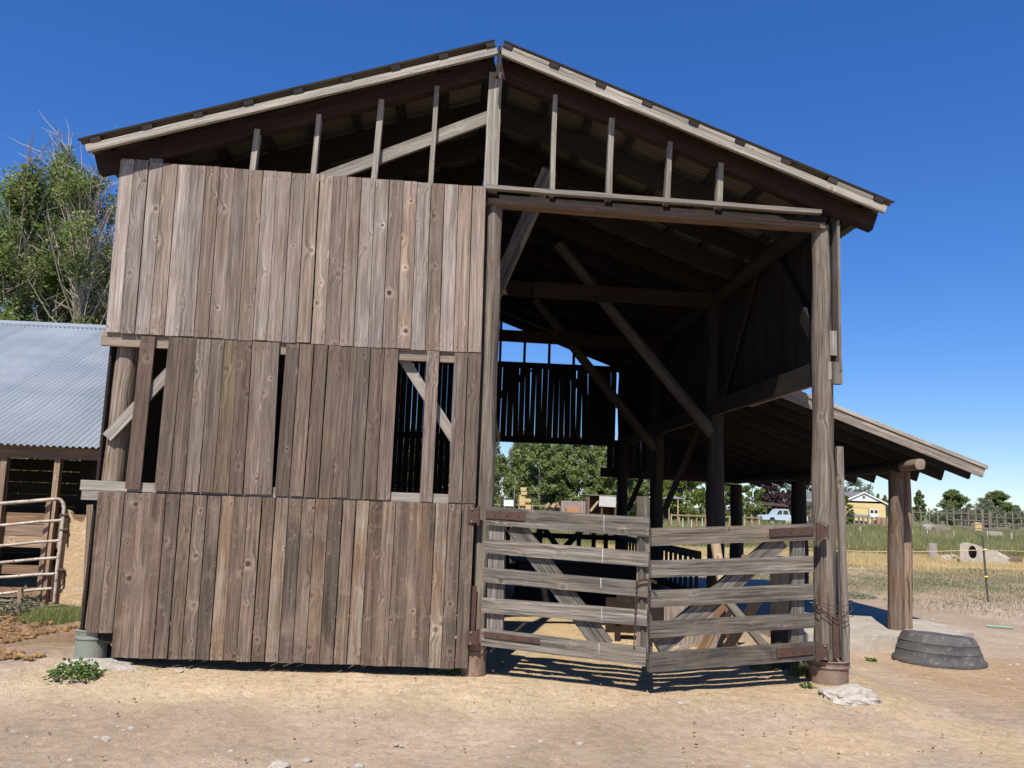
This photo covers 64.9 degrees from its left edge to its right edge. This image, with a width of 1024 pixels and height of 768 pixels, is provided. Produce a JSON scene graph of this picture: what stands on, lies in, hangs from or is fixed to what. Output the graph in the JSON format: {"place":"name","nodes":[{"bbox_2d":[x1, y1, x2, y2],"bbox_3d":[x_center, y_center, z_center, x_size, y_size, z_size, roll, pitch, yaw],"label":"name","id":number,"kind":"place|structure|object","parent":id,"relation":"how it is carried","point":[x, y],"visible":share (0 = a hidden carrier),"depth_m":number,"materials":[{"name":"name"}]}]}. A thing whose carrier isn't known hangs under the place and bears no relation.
{"place":"outdoors","nodes":[
{"label":"outdoors","id":0,"kind":"place"},
{"bbox_2d":[311,531,597,576],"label":"green grass","id":1,"kind":"structure","parent":0,"point":[560,543],"depth_m":29.33,"materials":[{"name":"plant"}]},
{"bbox_2d":[0,501,1023,767],"bbox_3d":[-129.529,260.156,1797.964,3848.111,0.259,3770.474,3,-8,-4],"label":"ground","id":2,"kind":"structure","parent":0,"point":[992,691],"depth_m":6.17,"materials":[{"name":"brown soil"}]},
{"bbox_2d":[0,584,49,615],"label":"weed","id":3,"kind":"object","parent":2,"relation":"on","point":[13,605],"visible":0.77,"depth_m":10.22,"materials":[{"name":"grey plant"}]},
{"bbox_2d":[0,497,67,606],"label":"pipe gate","id":4,"kind":"structure","parent":2,"relation":"on","point":[43,558],"depth_m":10.46,"materials":[{"name":"white paint"},{"name":"rust"},{"name":"steel"}]},
{"bbox_2d":[0,125,73,505],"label":"poplar tree","id":5,"kind":"object","parent":2,"relation":"on","point":[25,199],"visible":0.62,"depth_m":26.57,"materials":[{"name":"green plant"}]},
{"bbox_2d":[17,601,81,624],"bbox_3d":[-5.624,2.793,9.952,0.879,0.256,0.713,3,-8,-4],"label":"grass patch","id":6,"kind":"object","parent":2,"relation":"on","point":[53,614],"visible":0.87,"depth_m":9.81,"materials":[{"name":"green plant"}]},
{"bbox_2d":[0,320,109,606],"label":"metal roof shed","id":7,"kind":"structure","parent":2,"relation":"on","point":[53,377],"depth_m":12.94,"materials":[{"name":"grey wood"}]},
{"bbox_2d":[0,123,117,506],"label":"half dead tree","id":8,"kind":"object","parent":2,"relation":"on","point":[81,194],"visible":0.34,"depth_m":26.55,"materials":[{"name":"green plant"}]},
{"bbox_2d":[11,110,112,505],"bbox_3d":[-16.546,-2.291,28.735,4.142,15.450,4.809,6,-9,-26],"label":"poplar tree","id":9,"kind":"object","parent":2,"relation":"on","point":[61,311],"visible":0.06,"depth_m":28.73,"materials":[{"name":"green plant"}]},
{"bbox_2d":[54,510,85,605],"bbox_3d":[-5.786,2.276,10.638,0.367,1.266,0.080,3,-8,-4],"label":"tan panel","id":10,"kind":"object","parent":2,"relation":"on","point":[70,590],"visible":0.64,"depth_m":10.59,"materials":[{"name":"wood"}]},
{"bbox_2d":[42,656,107,680],"bbox_3d":[-3.467,2.261,6.406,0.444,0.176,0.366,3,-8,-4],"label":"weed","id":11,"kind":"object","parent":2,"relation":"on","point":[85,669],"visible":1,"depth_m":6.37,"materials":[{"name":"green plant"}]},
{"bbox_2d":[61,228,113,460],"bbox_3d":[-18.761,-0.682,36.112,4.809,14.214,4.142,2,-8,3],"label":"poplar tree","id":12,"kind":"object","parent":2,"relation":"on","point":[99,267],"depth_m":36.59,"materials":[{"name":"green plant"}]},
{"bbox_2d":[83,505,92,594],"bbox_3d":[-5.530,2.261,10.537,0.191,1.357,0.050,3,-8,-4],"label":"wooden post","id":13,"kind":"object","parent":2,"relation":"on","point":[89,508],"visible":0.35,"depth_m":10.55,"materials":[{"name":"brown wood"}]},
{"bbox_2d":[69,217,115,460],"bbox_3d":[-14.599,-0.754,29.439,4.328,12.669,3.728,5,-9,-22],"label":"poplar tree","id":14,"kind":"object","parent":2,"relation":"on","point":[102,306],"visible":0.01,"depth_m":29.20,"materials":[{"name":"green plant"}]},
{"bbox_2d":[54,658,137,672],"bbox_3d":[-3.507,2.369,6.734,0.717,0.145,0.490,6,-9,-26],"label":"stone","id":15,"kind":"object","parent":2,"relation":"on","point":[111,664],"visible":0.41,"depth_m":6.68,"materials":[{"name":"stone"}]},
{"bbox_2d":[267,760,290,767],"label":"stone","id":16,"kind":"object","parent":2,"relation":"on","point":[279,764],"visible":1,"depth_m":4.88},
{"bbox_2d":[443,663,464,674],"bbox_3d":[-0.485,2.515,7.115,0.275,0.126,0.226,3,-8,-4],"label":"weed","id":17,"kind":"object","parent":2,"relation":"on","point":[452,671],"visible":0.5,"depth_m":7.09,"materials":[{"name":"green plant"}]},
{"bbox_2d":[495,434,503,490],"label":"bare poplar","id":18,"kind":"object","parent":2,"relation":"on","point":[498,447],"visible":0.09,"depth_m":111.88,"materials":[{"name":"green plant"}]},
{"bbox_2d":[0,609,1008,767],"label":"manure clods","id":19,"kind":"object","parent":2,"relation":"on","point":[17,633],"visible":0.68,"depth_m":8.24,"materials":[{"name":"soil"}]},
{"bbox_2d":[494,454,520,507],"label":"bushy tree","id":20,"kind":"object","parent":2,"relation":"on","point":[502,468],"visible":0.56,"depth_m":86.78,"materials":[{"name":"green plant"}]},
{"bbox_2d":[501,496,515,507],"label":"sign","id":21,"kind":"object","parent":2,"relation":"on","point":[509,502],"visible":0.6,"depth_m":59.20,"materials":[{"name":"white paint"}]},
{"bbox_2d":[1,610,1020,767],"bbox_3d":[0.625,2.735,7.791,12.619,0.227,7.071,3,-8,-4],"label":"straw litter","id":22,"kind":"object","parent":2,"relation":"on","point":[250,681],"visible":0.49,"depth_m":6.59,"materials":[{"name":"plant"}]},
{"bbox_2d":[605,595,663,640],"bbox_3d":[1.541,2.730,9.494,0.783,0.605,0.630,3,-8,-4],"label":"wooden crate","id":23,"kind":"object","parent":22,"relation":"on","point":[623,601],"visible":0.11,"depth_m":9.20,"materials":[{"name":"brown wood"}]},
{"bbox_2d":[672,643,689,650],"bbox_3d":[1.723,2.819,8.456,0.052,0.107,0.684,-3,-10,32],"label":"plank","id":24,"kind":"object","parent":22,"relation":"on","point":[684,647],"visible":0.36,"depth_m":8.62,"materials":[{"name":"brown wood"}]},
{"bbox_2d":[505,442,517,497],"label":"bare poplar","id":25,"kind":"object","parent":2,"relation":"on","point":[510,454],"visible":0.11,"depth_m":118.07,"materials":[{"name":"green plant"}]},
{"bbox_2d":[12,579,1023,766],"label":"pebbles","id":26,"kind":"object","parent":2,"relation":"on","point":[512,746],"visible":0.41,"depth_m":5.89,"materials":[{"name":"stone"}]},
{"bbox_2d":[502,431,535,508],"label":"evergreen tree","id":27,"kind":"object","parent":2,"relation":"on","point":[518,458],"visible":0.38,"depth_m":94.00,"materials":[{"name":"green plant"}]},
{"bbox_2d":[73,39,988,685],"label":"barn","id":28,"kind":"structure","parent":2,"relation":"on","point":[307,279],"depth_m":7.51,"materials":[{"name":"brown wood"}]},
{"bbox_2d":[467,506,650,665],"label":"wooden gate","id":29,"kind":"structure","parent":28,"relation":"attached to","point":[596,644],"depth_m":6.87,"materials":[{"name":"grey wood"}]},
{"bbox_2d":[633,578,656,645],"bbox_3d":[1.089,1.871,6.592,0.190,0.550,0.021,-1,-9,19],"label":"chain","id":30,"kind":"object","parent":29,"relation":"hanging from","point":[645,579],"visible":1,"depth_m":6.60,"materials":[{"name":"metal"}]},
{"bbox_2d":[613,534,701,589],"bbox_3d":[2.013,3.054,13.583,0.615,0.830,5.800,3,-8,-4],"label":"slatted feeder","id":31,"kind":"object","parent":28,"relation":"attached to","point":[676,550],"visible":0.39,"depth_m":12.17,"materials":[{"name":"brown wood"}]},
{"bbox_2d":[636,496,828,672],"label":"wooden gate","id":32,"kind":"structure","parent":28,"relation":"attached to","point":[691,619],"depth_m":6.94,"materials":[{"name":"grey wood"}]},
{"bbox_2d":[815,599,852,641],"bbox_3d":[2.951,2.161,7.378,0.332,0.365,0.310,-1,-9,17],"label":"tie wire","id":33,"kind":"object","parent":28,"relation":"attached to","point":[838,611],"visible":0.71,"depth_m":7.26,"materials":[{"name":"metal"}]},
{"bbox_2d":[511,435,565,510],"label":"bushy tree","id":34,"kind":"object","parent":2,"relation":"on","point":[549,466],"visible":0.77,"depth_m":91.06,"materials":[{"name":"green plant"}]},
{"bbox_2d":[541,444,572,510],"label":"evergreen tree","id":35,"kind":"object","parent":2,"relation":"on","point":[559,448],"visible":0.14,"depth_m":94.65,"materials":[{"name":"green plant"}]},
{"bbox_2d":[505,526,615,568],"bbox_3d":[0.594,3.348,16.067,3.001,1.209,0.190,3,-8,-4],"label":"fence","id":36,"kind":"object","parent":2,"relation":"on","point":[539,534],"visible":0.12,"depth_m":16.12,"materials":[{"name":"brown wood"}]},
{"bbox_2d":[565,506,579,512],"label":"orange trough","id":37,"kind":"object","parent":2,"relation":"on","point":[575,509],"visible":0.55,"depth_m":54.79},
{"bbox_2d":[509,556,636,604],"bbox_3d":[0.996,3.157,12.786,2.053,0.725,0.850,3,-8,-4],"label":"feed bunk","id":38,"kind":"object","parent":2,"relation":"on","point":[577,568],"visible":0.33,"depth_m":12.40,"materials":[{"name":"brown wood"}]},
{"bbox_2d":[561,501,584,512],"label":"board fence","id":39,"kind":"object","parent":2,"relation":"on","point":[570,503],"visible":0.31,"depth_m":65.78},
{"bbox_2d":[551,444,604,509],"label":"bushy tree","id":40,"kind":"object","parent":2,"relation":"on","point":[576,471],"visible":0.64,"depth_m":92.09,"materials":[{"name":"green plant"}]},
{"bbox_2d":[581,446,607,494],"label":"evergreen tree","id":41,"kind":"object","parent":2,"relation":"on","point":[598,449],"visible":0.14,"depth_m":95.54,"materials":[{"name":"green plant"}]},
{"bbox_2d":[585,494,615,542],"bbox_3d":[3.751,5.774,34.310,1.183,2.070,0.980,3,-8,-4],"label":"calf shelter","id":42,"kind":"object","parent":2,"relation":"on","point":[601,504],"visible":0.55,"depth_m":34.24,"materials":[{"name":"brown wood"}]},
{"bbox_2d":[591,446,636,514],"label":"bushy tree","id":43,"kind":"object","parent":2,"relation":"on","point":[609,482],"visible":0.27,"depth_m":92.51,"materials":[{"name":"green plant"}]},
{"bbox_2d":[628,478,649,516],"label":"evergreen tree","id":44,"kind":"object","parent":2,"relation":"on","point":[638,494],"visible":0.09,"depth_m":94.70,"materials":[{"name":"green plant"}]},
{"bbox_2d":[633,479,667,515],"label":"bushy tree","id":45,"kind":"object","parent":2,"relation":"on","point":[647,486],"visible":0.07,"depth_m":95.10,"materials":[{"name":"green plant"}]},
{"bbox_2d":[314,513,1023,557],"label":"green grass","id":46,"kind":"structure","parent":2,"relation":"on","point":[868,537],"depth_m":44.20,"materials":[{"name":"plant"}]},
{"bbox_2d":[922,524,933,530],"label":"rubble","id":47,"kind":"object","parent":46,"relation":"on","point":[928,526],"visible":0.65,"depth_m":76.91,"materials":[{"name":"stone"}]},
{"bbox_2d":[932,525,950,531],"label":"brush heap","id":48,"kind":"object","parent":46,"relation":"on","point":[940,527],"visible":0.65,"depth_m":75.96,"materials":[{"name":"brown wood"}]},
{"bbox_2d":[971,522,981,530],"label":"crate","id":49,"kind":"object","parent":46,"relation":"on","point":[977,525],"visible":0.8,"depth_m":80.35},
{"bbox_2d":[984,531,1002,535],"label":"board","id":50,"kind":"object","parent":46,"relation":"on","point":[993,532],"visible":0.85,"depth_m":63.89,"materials":[{"name":"wood"}]},
{"bbox_2d":[663,496,682,522],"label":"garden pavilion","id":51,"kind":"structure","parent":2,"relation":"on","point":[667,516],"depth_m":79.69,"materials":[{"name":"beige wood"}]},
{"bbox_2d":[663,480,705,522],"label":"lime green tree","id":52,"kind":"object","parent":2,"relation":"on","point":[687,487],"visible":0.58,"depth_m":79.62,"materials":[{"name":"green plant"}]},
{"bbox_2d":[664,606,725,647],"bbox_3d":[2.070,2.670,8.976,0.739,0.560,0.053,0,-9,16],"label":"plywood sheet","id":53,"kind":"object","parent":2,"relation":"on","point":[671,613],"visible":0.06,"depth_m":8.95,"materials":[{"name":"grey wood"}]},
{"bbox_2d":[692,483,725,517],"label":"green tree","id":54,"kind":"object","parent":2,"relation":"on","point":[701,511],"visible":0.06,"depth_m":82.99,"materials":[{"name":"green plant"}]},
{"bbox_2d":[670,514,759,525],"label":"rail fence","id":55,"kind":"object","parent":2,"relation":"on","point":[696,516],"visible":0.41,"depth_m":62.08,"materials":[{"name":"beige wood"}]},
{"bbox_2d":[696,554,745,648],"bbox_3d":[2.248,2.357,8.560,0.696,1.086,0.042,5,-9,-18],"label":"plank","id":56,"kind":"object","parent":2,"relation":"on","point":[706,641],"visible":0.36,"depth_m":8.45,"materials":[{"name":"brown wood"}]},
{"bbox_2d":[711,544,737,645],"bbox_3d":[2.304,2.286,8.752,0.106,1.243,0.316,9,-11,-40],"label":"plank","id":57,"kind":"object","parent":2,"relation":"on","point":[716,551],"depth_m":8.86,"materials":[{"name":"beige wood"}]},
{"bbox_2d":[724,483,744,521],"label":"green tree","id":58,"kind":"object","parent":2,"relation":"on","point":[727,497],"visible":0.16,"depth_m":88.28,"materials":[{"name":"green plant"}]},
{"bbox_2d":[722,584,763,646],"bbox_3d":[2.384,2.479,8.325,0.684,0.796,0.050,6,-9,-23],"label":"plank","id":59,"kind":"object","parent":2,"relation":"on","point":[732,639],"visible":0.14,"depth_m":8.28,"materials":[{"name":"brown wood"}]},
{"bbox_2d":[724,603,767,644],"bbox_3d":[2.452,2.521,8.248,0.624,0.688,0.082,-1,-9,22],"label":"plank","id":60,"kind":"object","parent":2,"relation":"on","point":[736,611],"visible":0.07,"depth_m":8.23,"materials":[{"name":"grey wood"}]},
{"bbox_2d":[540,499,959,519],"bbox_3d":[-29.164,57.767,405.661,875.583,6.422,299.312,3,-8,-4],"label":"woods","id":61,"kind":"object","parent":2,"relation":"on","point":[914,517],"visible":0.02,"depth_m":384.15,"materials":[{"name":"green plant"}]},
{"bbox_2d":[742,483,765,521],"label":"green tree","id":62,"kind":"object","parent":2,"relation":"on","point":[749,509],"visible":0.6,"depth_m":95.83,"materials":[{"name":"green plant"}]},
{"bbox_2d":[748,663,771,670],"bbox_3d":[2.455,2.727,7.865,0.333,0.113,0.252,3,-8,-4],"label":"weed","id":63,"kind":"object","parent":2,"relation":"on","point":[761,666],"visible":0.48,"depth_m":7.80,"materials":[{"name":"green plant"}]},
{"bbox_2d":[753,483,785,520],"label":"purple leaved tree","id":64,"kind":"object","parent":2,"relation":"on","point":[778,496],"visible":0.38,"depth_m":100.77,"materials":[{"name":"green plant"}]},
{"bbox_2d":[750,500,788,521],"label":"open shelter","id":65,"kind":"object","parent":2,"relation":"on","point":[772,503],"visible":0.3,"depth_m":99.92,"materials":[{"name":"wood"}]},
{"bbox_2d":[765,482,790,508],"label":"olive bush","id":66,"kind":"object","parent":2,"relation":"on","point":[785,485],"visible":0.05,"depth_m":126.87,"materials":[{"name":"green plant"}]},
{"bbox_2d":[770,489,790,521],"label":"purple leaved tree","id":67,"kind":"object","parent":2,"relation":"on","point":[787,496],"visible":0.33,"depth_m":104.33,"materials":[{"name":"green plant"}]},
{"bbox_2d":[757,509,807,524],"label":"pickup truck","id":68,"kind":"object","parent":2,"relation":"on","point":[781,514],"visible":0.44,"depth_m":88.35,"materials":[{"name":"white paint"}]},
{"bbox_2d":[770,556,799,670],"bbox_3d":[2.702,2.262,7.974,0.440,1.110,0.122,7,-10,-30],"label":"plank","id":69,"kind":"object","parent":2,"relation":"on","point":[779,636],"visible":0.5,"depth_m":7.89,"materials":[{"name":"brown wood"}]},
{"bbox_2d":[787,660,808,677],"bbox_3d":[2.745,2.663,7.586,0.296,0.158,0.271,3,-8,-4],"label":"weed","id":70,"kind":"object","parent":2,"relation":"on","point":[799,670],"visible":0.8,"depth_m":7.54,"materials":[{"name":"green plant"}]},
{"bbox_2d":[799,681,816,688],"bbox_3d":[2.604,2.650,7.074,0.139,0.079,0.133,3,-8,-4],"label":"weed","id":71,"kind":"object","parent":2,"relation":"on","point":[810,685],"visible":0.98,"depth_m":7.08,"materials":[{"name":"green plant"}]},
{"bbox_2d":[807,501,812,523],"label":"shrub","id":72,"kind":"object","parent":2,"relation":"on","point":[809,504],"visible":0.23,"depth_m":96.24,"materials":[{"name":"green plant"}]},
{"bbox_2d":[663,577,974,651],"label":"concrete slab","id":73,"kind":"structure","parent":2,"relation":"on","point":[870,631],"depth_m":10.63,"materials":[{"name":"concrete"}]},
{"bbox_2d":[783,491,887,523],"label":"brick house","id":74,"kind":"structure","parent":2,"relation":"on","point":[861,501],"depth_m":114.64,"materials":[{"name":"yellow brick"}]},
{"bbox_2d":[870,509,877,516],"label":"window","id":75,"kind":"structure","parent":74,"relation":"in","point":[873,512],"depth_m":114.46,"materials":[{"name":"white paint"}]},
{"bbox_2d":[818,684,881,705],"bbox_3d":[2.865,2.655,6.819,0.507,0.200,0.352,3,-8,-4],"label":"stone","id":76,"kind":"object","parent":2,"relation":"on","point":[850,694],"visible":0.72,"depth_m":6.72,"materials":[{"name":"stone"}]},
{"bbox_2d":[845,495,854,524],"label":"shrub","id":77,"kind":"object","parent":2,"relation":"on","point":[849,516],"visible":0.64,"depth_m":101.75,"materials":[{"name":"green plant"}]},
{"bbox_2d":[845,507,870,523],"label":"porch","id":78,"kind":"object","parent":2,"relation":"on","point":[860,515],"visible":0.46,"depth_m":105.69,"materials":[{"name":"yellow wood"}]},
{"bbox_2d":[844,477,874,496],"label":"olive bush","id":79,"kind":"object","parent":2,"relation":"on","point":[861,488],"visible":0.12,"depth_m":193.80,"materials":[{"name":"green plant"}]},
{"bbox_2d":[848,592,876,598],"bbox_3d":[6.800,4.222,16.113,1.002,0.154,0.829,3,-8,-4],"label":"weed","id":80,"kind":"object","parent":2,"relation":"on","point":[859,594],"visible":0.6,"depth_m":16.03,"materials":[{"name":"green plant"}]},
{"bbox_2d":[850,515,887,526],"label":"rail fence","id":81,"kind":"object","parent":2,"relation":"on","point":[867,517],"visible":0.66,"depth_m":100.93,"materials":[{"name":"brown wood"}]},
{"bbox_2d":[913,490,926,520],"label":"poplar tree","id":82,"kind":"object","parent":2,"relation":"on","point":[920,504],"visible":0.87,"depth_m":205.48,"materials":[{"name":"green plant"}]},
{"bbox_2d":[912,507,946,527],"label":"corral fence","id":83,"kind":"object","parent":2,"relation":"on","point":[928,512],"visible":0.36,"depth_m":96.10,"materials":[{"name":"grey wood"}]},
{"bbox_2d":[928,543,936,558],"bbox_3d":[16.458,6.595,31.535,0.331,0.732,0.120,3,-8,-4],"label":"wooden stump","id":84,"kind":"object","parent":2,"relation":"on","point":[932,546],"visible":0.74,"depth_m":31.50,"materials":[{"name":"grey wood"}]},
{"bbox_2d":[926,508,943,523],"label":"olive bush","id":85,"kind":"object","parent":2,"relation":"on","point":[933,520],"visible":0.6,"depth_m":179.66,"materials":[{"name":"green plant"}]},
{"bbox_2d":[891,630,987,669],"bbox_3d":[4.927,3.047,9.309,1.016,0.365,0.906,3,-8,-4],"label":"rubber tub","id":86,"kind":"object","parent":2,"relation":"on","point":[933,649],"visible":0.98,"depth_m":9.00,"materials":[{"name":"rubber"}]},
{"bbox_2d":[938,505,960,524],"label":"olive bush","id":87,"kind":"object","parent":2,"relation":"on","point":[950,508],"visible":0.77,"depth_m":154.13,"materials":[{"name":"green plant"}]},
{"bbox_2d":[943,554,956,560],"bbox_3d":[16.570,6.600,30.436,0.528,0.344,0.359,3,-8,-4],"label":"rubble","id":88,"kind":"object","parent":2,"relation":"on","point":[951,556],"visible":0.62,"depth_m":30.35,"materials":[{"name":"stone"}]},
{"bbox_2d":[936,489,971,522],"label":"poplar tree","id":89,"kind":"object","parent":2,"relation":"on","point":[954,498],"visible":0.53,"depth_m":194.84,"materials":[{"name":"green plant"}]},
{"bbox_2d":[958,503,977,526],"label":"olive bush","id":90,"kind":"object","parent":2,"relation":"on","point":[968,506],"visible":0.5,"depth_m":154.44,"materials":[{"name":"green plant"}]},
{"bbox_2d":[946,507,991,530],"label":"corral fence","id":91,"kind":"object","parent":2,"relation":"on","point":[961,513],"visible":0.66,"depth_m":86.73,"materials":[{"name":"grey wood"}]},
{"bbox_2d":[981,536,988,601],"bbox_3d":[9.534,3.766,16.213,0.098,1.405,0.065,3,-8,-4],"label":"steel fence post","id":92,"kind":"object","parent":2,"relation":"on","point":[985,571],"visible":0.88,"depth_m":16.22,"materials":[{"name":"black metal"}]},
{"bbox_2d":[787,547,1023,551],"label":"fence rope","id":93,"kind":"object","parent":92,"relation":"attached to","point":[935,551],"visible":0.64,"depth_m":16.76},
{"bbox_2d":[960,542,1010,564],"bbox_3d":[17.590,6.357,29.912,2.422,0.865,0.650,3,-8,-4],"label":"concrete block","id":94,"kind":"object","parent":2,"relation":"on","point":[973,556],"depth_m":29.58,"materials":[{"name":"concrete"}]},
{"bbox_2d":[970,499,1003,527],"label":"olive bush","id":95,"kind":"object","parent":2,"relation":"on","point":[984,508],"visible":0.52,"depth_m":139.05,"materials":[{"name":"green plant"}]},
{"bbox_2d":[965,521,1019,536],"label":"corral fence","id":96,"kind":"object","parent":2,"relation":"on","point":[991,524],"visible":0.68,"depth_m":69.99,"materials":[{"name":"grey wood"}]},
{"bbox_2d":[977,490,1019,526],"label":"poplar tree","id":97,"kind":"object","parent":2,"relation":"on","point":[997,498],"visible":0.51,"depth_m":174.41,"materials":[{"name":"green plant"}]},
{"bbox_2d":[986,625,1013,628],"bbox_3d":[7.402,3.686,12.225,0.363,0.026,0.030,-2,-9,24],"label":"plastic rod","id":98,"kind":"object","parent":2,"relation":"on","point":[999,626],"visible":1,"depth_m":12.21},
{"bbox_2d":[995,507,1008,526],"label":"olive bush","id":99,"kind":"object","parent":2,"relation":"on","point":[1002,513],"visible":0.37,"depth_m":164.74,"materials":[{"name":"green plant"}]},
{"bbox_2d":[981,510,1023,533],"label":"corral fence","id":100,"kind":"object","parent":2,"relation":"on","point":[1005,523],"visible":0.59,"depth_m":80.49,"materials":[{"name":"grey wood"}]},
{"bbox_2d":[996,552,1010,562],"bbox_3d":[18.360,6.637,30.348,0.832,0.589,0.611,3,-8,-4],"label":"rubble","id":101,"kind":"object","parent":2,"relation":"on","point":[1005,557],"visible":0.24,"depth_m":30.27,"materials":[{"name":"stone"}]},
{"bbox_2d":[1002,507,1023,528],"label":"olive bush","id":102,"kind":"object","parent":2,"relation":"on","point":[1017,515],"visible":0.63,"depth_m":134.34,"materials":[{"name":"green plant"}]},
{"bbox_2d":[1006,555,1022,562],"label":"rubble","id":103,"kind":"object","parent":2,"relation":"on","point":[1016,558],"visible":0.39,"depth_m":30.48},
{"bbox_2d":[0,0,1023,515],"label":"sky","id":104,"kind":"structure","parent":0,"point":[918,105],"materials":[{"name":"blue"}]},
{"bbox_2d":[512,540,1023,575],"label":"dry grass","id":105,"kind":"structure","parent":0,"point":[860,557],"depth_m":28.48,"materials":[{"name":"plant"}]},
{"bbox_2d":[698,564,1023,617],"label":"sparse grass","id":106,"kind":"structure","parent":0,"point":[867,579],"depth_m":19.56,"materials":[{"name":"plant"}]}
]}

